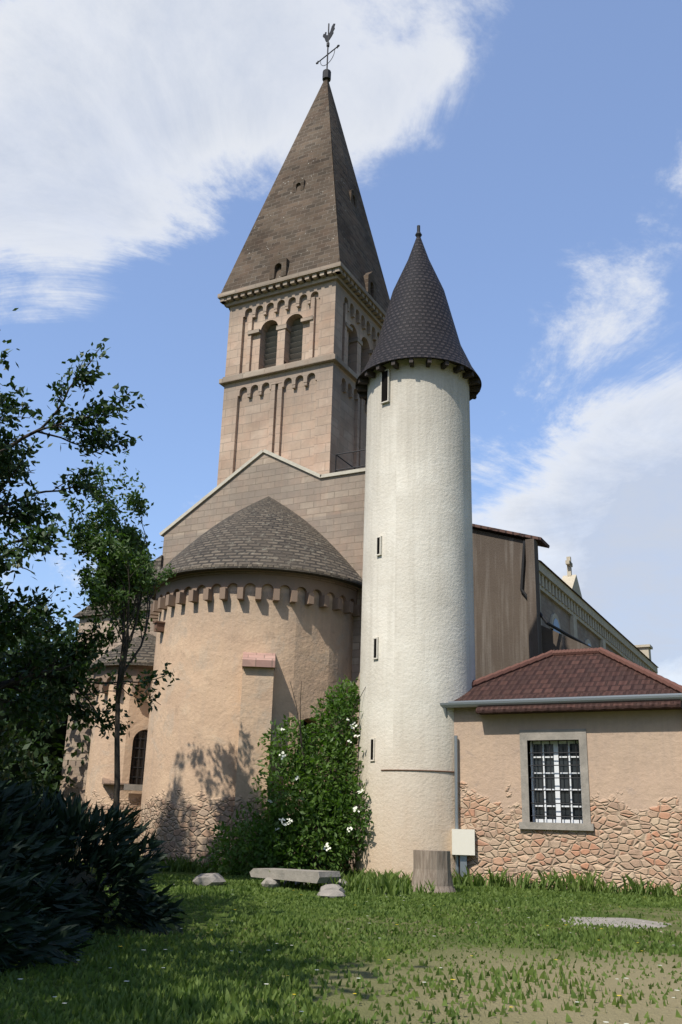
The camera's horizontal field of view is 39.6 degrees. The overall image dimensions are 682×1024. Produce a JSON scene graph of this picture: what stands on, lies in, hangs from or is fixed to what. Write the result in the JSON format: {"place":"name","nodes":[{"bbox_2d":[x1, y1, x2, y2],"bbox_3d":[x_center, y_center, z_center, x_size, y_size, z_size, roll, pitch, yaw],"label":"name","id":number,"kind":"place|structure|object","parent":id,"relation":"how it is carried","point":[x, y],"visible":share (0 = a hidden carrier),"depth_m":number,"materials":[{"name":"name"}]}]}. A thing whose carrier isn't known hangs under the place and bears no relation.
{"place":"outdoors","nodes":[
{"label":"outdoors","id":0,"kind":"place"},
{"bbox_2d":[0,495,22,578],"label":"old tree leaves","id":1,"kind":"object","parent":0,"point":[6,573],"visible":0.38,"depth_m":18.08,"materials":[{"name":"green plant"}]},
{"bbox_2d":[296,720,309,784],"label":"window","id":2,"kind":"structure","parent":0,"point":[305,724],"depth_m":24.04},
{"bbox_2d":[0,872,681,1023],"bbox_3d":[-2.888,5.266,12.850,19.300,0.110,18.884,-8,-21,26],"label":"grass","id":3,"kind":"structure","parent":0,"point":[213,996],"depth_m":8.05,"materials":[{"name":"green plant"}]},
{"bbox_2d":[0,859,681,1023],"bbox_3d":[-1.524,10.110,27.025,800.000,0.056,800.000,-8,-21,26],"label":"ground","id":4,"kind":"structure","parent":0,"point":[612,1014],"depth_m":7.29,"materials":[{"name":"green plant"}]},
{"bbox_2d":[0,602,93,850],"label":"tree","id":5,"kind":"object","parent":4,"relation":"on","point":[27,762],"depth_m":28.14,"materials":[{"name":"green plant"}]},
{"bbox_2d":[0,308,179,741],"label":"old tree","id":6,"kind":"object","parent":4,"relation":"on","point":[27,696],"depth_m":18.66,"materials":[{"name":"green plant"}]},
{"bbox_2d":[0,768,187,971],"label":"bush","id":7,"kind":"object","parent":4,"relation":"on","point":[35,847],"depth_m":9.40,"materials":[{"name":"green plant"}]},
{"bbox_2d":[60,612,154,858],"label":"transept","id":8,"kind":"structure","parent":4,"relation":"on","point":[77,774],"depth_m":28.68,"materials":[{"name":"stone"}]},
{"bbox_2d":[73,555,163,618],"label":"roof","id":9,"kind":"structure","parent":8,"relation":"on","point":[158,562],"depth_m":29.23,"materials":[{"name":"brown tile"}]},
{"bbox_2d":[54,448,176,877],"bbox_3d":[-4.831,2.856,19.213,2.369,8.612,4.303,3,-19,-5],"label":"young tree","id":10,"kind":"object","parent":4,"relation":"on","point":[96,536],"depth_m":18.87,"materials":[{"name":"green plant"}]},
{"bbox_2d":[80,677,150,860],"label":"small apse wall","id":11,"kind":"structure","parent":4,"relation":"on","point":[101,761],"depth_m":26.39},
{"bbox_2d":[102,778,128,784],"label":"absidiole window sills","id":12,"kind":"structure","parent":11,"relation":"attached to","point":[107,781],"depth_m":25.91,"materials":[{"name":"beige stone"}]},
{"bbox_2d":[88,665,153,698],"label":"corbelled cornice","id":13,"kind":"structure","parent":11,"relation":"attached to","point":[136,671],"depth_m":26.87,"materials":[{"name":"beige stone"}]},
{"bbox_2d":[88,633,155,671],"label":"chapel roof","id":14,"kind":"structure","parent":11,"relation":"on","point":[145,655],"depth_m":27.24,"materials":[{"name":"brown tile"}]},
{"bbox_2d":[124,784,142,790],"bbox_3d":[-5.458,7.567,25.989,0.060,0.160,0.980,-39,-44,63],"label":"window sill","id":15,"kind":"structure","parent":11,"relation":"attached to","point":[134,787],"depth_m":25.88,"materials":[{"name":"grey stone"}]},
{"bbox_2d":[129,730,147,784],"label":"arched window","id":16,"kind":"structure","parent":11,"relation":"in","point":[141,745],"depth_m":26.59,"materials":[{"name":"black glass"}]},
{"bbox_2d":[130,730,146,784],"bbox_3d":[-5.502,6.835,26.421,0.024,1.500,0.700,-39,-44,63],"label":"window grille","id":17,"kind":"object","parent":11,"relation":"in","point":[139,748],"visible":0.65,"depth_m":26.34,"materials":[{"name":"black metal"}]},
{"bbox_2d":[138,584,352,872],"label":"apse wall","id":18,"kind":"structure","parent":4,"relation":"on","point":[190,772],"depth_m":23.81,"materials":[{"name":"beige paint"}]},
{"bbox_2d":[153,621,164,632],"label":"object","id":19,"kind":"structure","parent":18,"relation":"attached to","point":[159,626],"depth_m":25.21,"materials":[{"name":"brown stone"}]},
{"bbox_2d":[233,667,273,865],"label":"buttress","id":20,"kind":"structure","parent":18,"relation":"attached to","point":[256,703],"depth_m":22.72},
{"bbox_2d":[242,652,274,670],"bbox_3d":[-2.034,3.641,23.508,0.800,0.498,0.620,3,-19,-4],"label":"buttress cap","id":21,"kind":"object","parent":20,"relation":"on","point":[261,660],"visible":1,"depth_m":23.21,"materials":[{"name":"pink stone"}]},
{"bbox_2d":[149,496,361,599],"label":"apse roof","id":22,"kind":"structure","parent":18,"relation":"on","point":[268,533],"depth_m":25.16,"materials":[{"name":"grey tile"}]},
{"bbox_2d":[150,570,360,621],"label":"corbelled cornice","id":23,"kind":"structure","parent":18,"relation":"attached to","point":[168,595],"depth_m":24.51,"materials":[{"name":"brown stone"}]},
{"bbox_2d":[155,453,364,870],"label":"gable wall","id":24,"kind":"structure","parent":4,"relation":"on","point":[330,510],"depth_m":27.57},
{"bbox_2d":[159,449,364,536],"bbox_3d":[-2.300,-0.706,28.539,7.203,2.319,0.580,-8,-21,26],"label":"gable coping","id":25,"kind":"object","parent":24,"relation":"on","point":[216,489],"visible":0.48,"depth_m":28.73,"materials":[{"name":"stone"}]},
{"bbox_2d":[217,280,380,485],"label":"bell tower","id":26,"kind":"structure","parent":24,"relation":"on","point":[313,418],"depth_m":29.97,"materials":[{"name":"beige stone"}]},
{"bbox_2d":[217,262,385,386],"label":"cornice","id":27,"kind":"structure","parent":26,"relation":"attached to","point":[348,282],"depth_m":30.61,"materials":[{"name":"beige stone"}]},
{"bbox_2d":[221,79,389,311],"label":"spire","id":28,"kind":"structure","parent":26,"relation":"on","point":[312,214],"depth_m":32.40,"materials":[{"name":"stone"}]},
{"bbox_2d":[316,23,339,81],"bbox_3d":[-0.506,-17.596,36.194,1.271,2.700,0.304,-12,-23,34],"label":"weather vane","id":29,"kind":"object","parent":28,"relation":"on","point":[326,73],"visible":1,"depth_m":36.17,"materials":[{"name":"grey metal"}]},
{"bbox_2d":[263,319,361,372],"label":"belfry louvers","id":30,"kind":"object","parent":26,"relation":"attached to","point":[296,338],"visible":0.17,"depth_m":30.82,"materials":[{"name":"grey"}]},
{"bbox_2d":[335,449,365,471],"bbox_3d":[1.146,-0.794,29.227,1.185,1.017,3.535,-8,-21,26],"label":"landing railing","id":31,"kind":"object","parent":24,"relation":"on","point":[336,455],"visible":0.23,"depth_m":27.99,"materials":[{"name":"grey metal"}]},
{"bbox_2d":[196,675,373,876],"bbox_3d":[-1.265,5.976,21.731,3.808,4.737,2.516,6,-19,-11],"label":"flowering bush","id":32,"kind":"object","parent":4,"relation":"on","point":[267,848],"depth_m":21.28,"materials":[{"name":"green plant"}]},
{"bbox_2d":[53,900,679,1023],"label":"daisies","id":33,"kind":"object","parent":4,"relation":"on","point":[439,967],"visible":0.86,"depth_m":6.68,"materials":[{"name":"beige plant"}]},
{"bbox_2d":[131,852,681,896],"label":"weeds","id":34,"kind":"object","parent":4,"relation":"on","point":[390,883],"visible":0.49,"depth_m":18.62,"materials":[{"name":"green plant"}]},
{"bbox_2d":[355,358,475,879],"bbox_3d":[1.891,2.422,23.377,2.820,12.450,2.820,-8,-21,26],"label":"stair turret","id":35,"kind":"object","parent":4,"relation":"on","point":[417,617],"visible":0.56,"depth_m":22.27,"materials":[{"name":"beige paint"}]},
{"bbox_2d":[371,370,387,759],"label":"turret slits","id":36,"kind":"object","parent":35,"relation":"in","point":[384,385],"visible":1,"depth_m":24.03,"materials":[{"name":"black"}]},
{"bbox_2d":[370,369,389,760],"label":"turret slit frames","id":37,"kind":"structure","parent":35,"relation":"attached to","point":[380,554],"depth_m":22.81,"materials":[{"name":"grey stone"}]},
{"bbox_2d":[381,769,453,772],"bbox_3d":[1.699,6.289,20.739,1.679,1.234,0.295,1,-19,3],"label":"conduit","id":38,"kind":"object","parent":35,"relation":"attached to","point":[414,770],"visible":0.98,"depth_m":20.87,"materials":[{"name":"brown"}]},
{"bbox_2d":[355,236,481,400],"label":"conical roof","id":39,"kind":"structure","parent":35,"relation":"attached to","point":[418,321],"depth_m":24.95,"materials":[{"name":"grey tile"}]},
{"bbox_2d":[415,225,421,236],"bbox_3d":[2.197,-7.915,26.837,0.190,0.440,0.200,-8,-21,26],"label":"roof finial","id":40,"kind":"object","parent":39,"relation":"on","point":[418,232],"visible":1,"depth_m":26.78,"materials":[{"name":"grey metal"}]},
{"bbox_2d":[356,357,480,403],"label":"turret cornice","id":41,"kind":"structure","parent":35,"relation":"attached to","point":[362,382],"depth_m":24.51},
{"bbox_2d":[193,868,670,928],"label":"stones","id":42,"kind":"object","parent":4,"relation":"on","point":[274,876],"visible":0.7,"depth_m":16.59,"materials":[{"name":"grey stone"}]},
{"bbox_2d":[412,850,455,892],"bbox_3d":[1.692,6.642,17.518,0.846,0.720,0.860,-8,-21,26],"label":"tree stump","id":43,"kind":"object","parent":4,"relation":"on","point":[432,865],"visible":0.84,"depth_m":17.26,"materials":[{"name":"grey wood"}]},
{"bbox_2d":[286,894,621,995],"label":"flowers","id":44,"kind":"object","parent":4,"relation":"on","point":[451,979],"visible":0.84,"depth_m":7.14,"materials":[{"name":"yellow"}]},
{"bbox_2d":[452,829,474,854],"bbox_3d":[2.626,7.097,20.370,0.480,0.520,0.280,0,-19,4],"label":"meter box","id":45,"kind":"object","parent":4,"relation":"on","point":[463,841],"visible":1,"depth_m":20.24,"materials":[{"name":"beige"}]},
{"bbox_2d":[460,855,466,876],"bbox_3d":[2.610,7.628,20.192,0.140,0.600,0.100,0,-19,4],"label":"utility box post","id":46,"kind":"object","parent":4,"relation":"on","point":[463,860],"visible":0.64,"depth_m":20.18,"materials":[{"name":"grey metal"}]},
{"bbox_2d":[541,625,590,652],"bbox_3d":[11.933,10.169,37.750,1.900,7.450,21.700,-8,-21,26],"label":"lean-to aisle","id":47,"kind":"object","parent":4,"relation":"on","point":[552,640],"visible":0.04,"depth_m":29.78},
{"bbox_2d":[454,707,681,895],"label":"sacristy walls","id":48,"kind":"structure","parent":4,"relation":"on","point":[635,771],"depth_m":19.55,"materials":[{"name":"beige paint"}]},
{"bbox_2d":[519,729,593,830],"bbox_3d":[4.544,5.657,20.057,1.560,2.040,0.320,-8,-21,26],"label":"window surround","id":49,"kind":"object","parent":48,"relation":"attached to","point":[562,735],"visible":0.95,"depth_m":20.00,"materials":[{"name":"grey stone"}]},
{"bbox_2d":[529,740,582,822],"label":"window bars","id":50,"kind":"object","parent":49,"relation":"attached to","point":[560,790],"visible":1,"depth_m":20.02,"materials":[{"name":"grey metal"}]},
{"bbox_2d":[530,741,582,822],"bbox_3d":[4.609,5.737,20.166,1.120,1.680,0.050,-8,-21,26],"label":"window frame","id":51,"kind":"object","parent":49,"relation":"in","point":[557,784],"visible":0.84,"depth_m":20.19,"materials":[{"name":"white wood"}]},
{"bbox_2d":[533,744,582,819],"bbox_3d":[4.631,5.752,20.208,1.120,1.680,0.030,-8,-21,26],"label":"window glass","id":52,"kind":"object","parent":51,"relation":"in","point":[564,785],"visible":0.43,"depth_m":20.20,"materials":[{"name":"black glass"}]},
{"bbox_2d":[440,693,681,875],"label":"rain gutter","id":53,"kind":"object","parent":48,"relation":"attached to","point":[574,700],"visible":0.77,"depth_m":20.35,"materials":[{"name":"grey metal"}]},
{"bbox_2d":[454,653,677,700],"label":"tiled roof","id":54,"kind":"structure","parent":48,"relation":"on","point":[597,672],"depth_m":21.44,"materials":[{"name":"red tile"}]},
{"bbox_2d":[472,647,681,692],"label":"ridge tiles","id":55,"kind":"object","parent":54,"relation":"on","point":[662,680],"visible":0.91,"depth_m":22.41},
{"bbox_2d":[540,592,617,654],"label":"nave","id":56,"kind":"structure","parent":4,"relation":"on","point":[549,607],"depth_m":33.39,"materials":[{"name":"stone"}]},
{"bbox_2d":[550,613,591,646],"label":"nave window arches","id":57,"kind":"structure","parent":56,"relation":"attached to","point":[554,616],"depth_m":32.32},
{"bbox_2d":[552,618,589,645],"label":"nave windows","id":58,"kind":"structure","parent":56,"relation":"in","point":[555,623],"depth_m":32.15,"materials":[{"name":"blue glass"}]},
{"bbox_2d":[539,562,657,673],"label":"nave wall","id":59,"kind":"structure","parent":56,"relation":"attached to","point":[562,596],"depth_m":35.84,"materials":[{"name":"beige stone"}]},
{"bbox_2d":[538,560,658,667],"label":"nave roof","id":60,"kind":"structure","parent":56,"relation":"on","point":[560,579],"depth_m":36.52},
{"bbox_2d":[562,556,652,659],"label":"gable","id":61,"kind":"structure","parent":60,"relation":"on","point":[570,579],"depth_m":35.25,"materials":[{"name":"beige stone"}]},
{"bbox_2d":[0,0,681,684],"label":"sky","id":62,"kind":"structure","parent":0,"point":[534,147],"materials":[{"name":"blue"}]},
{"bbox_2d":[472,529,541,678],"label":"wall","id":63,"kind":"structure","parent":0,"point":[507,623],"depth_m":30.17,"materials":[{"name":"brown wood"}]},
{"bbox_2d":[472,524,549,547],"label":"aisle verge tiles","id":64,"kind":"object","parent":63,"relation":"on","point":[539,540],"visible":0.5,"depth_m":30.87,"materials":[{"name":"tile"}]},
{"bbox_2d":[520,541,592,647],"bbox_3d":[7.623,2.951,30.681,0.659,3.603,4.156,-28,-35,56],"label":"drainpipe","id":65,"kind":"object","parent":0,"point":[541,614],"visible":0.71,"depth_m":30.04,"materials":[{"name":"black metal"}]},
{"bbox_3d":[8.897,5.485,17.881,4.296,3.550,0.620,-8,-21,26],"label":"side wall","id":66,"kind":"object","parent":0,"visible":0},
{"bbox_2d":[476,689,681,714],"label":"roof eaves","id":67,"kind":"object","parent":66,"relation":"on","point":[594,707],"visible":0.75,"depth_m":19.94,"materials":[{"name":"tile"}]}
]}

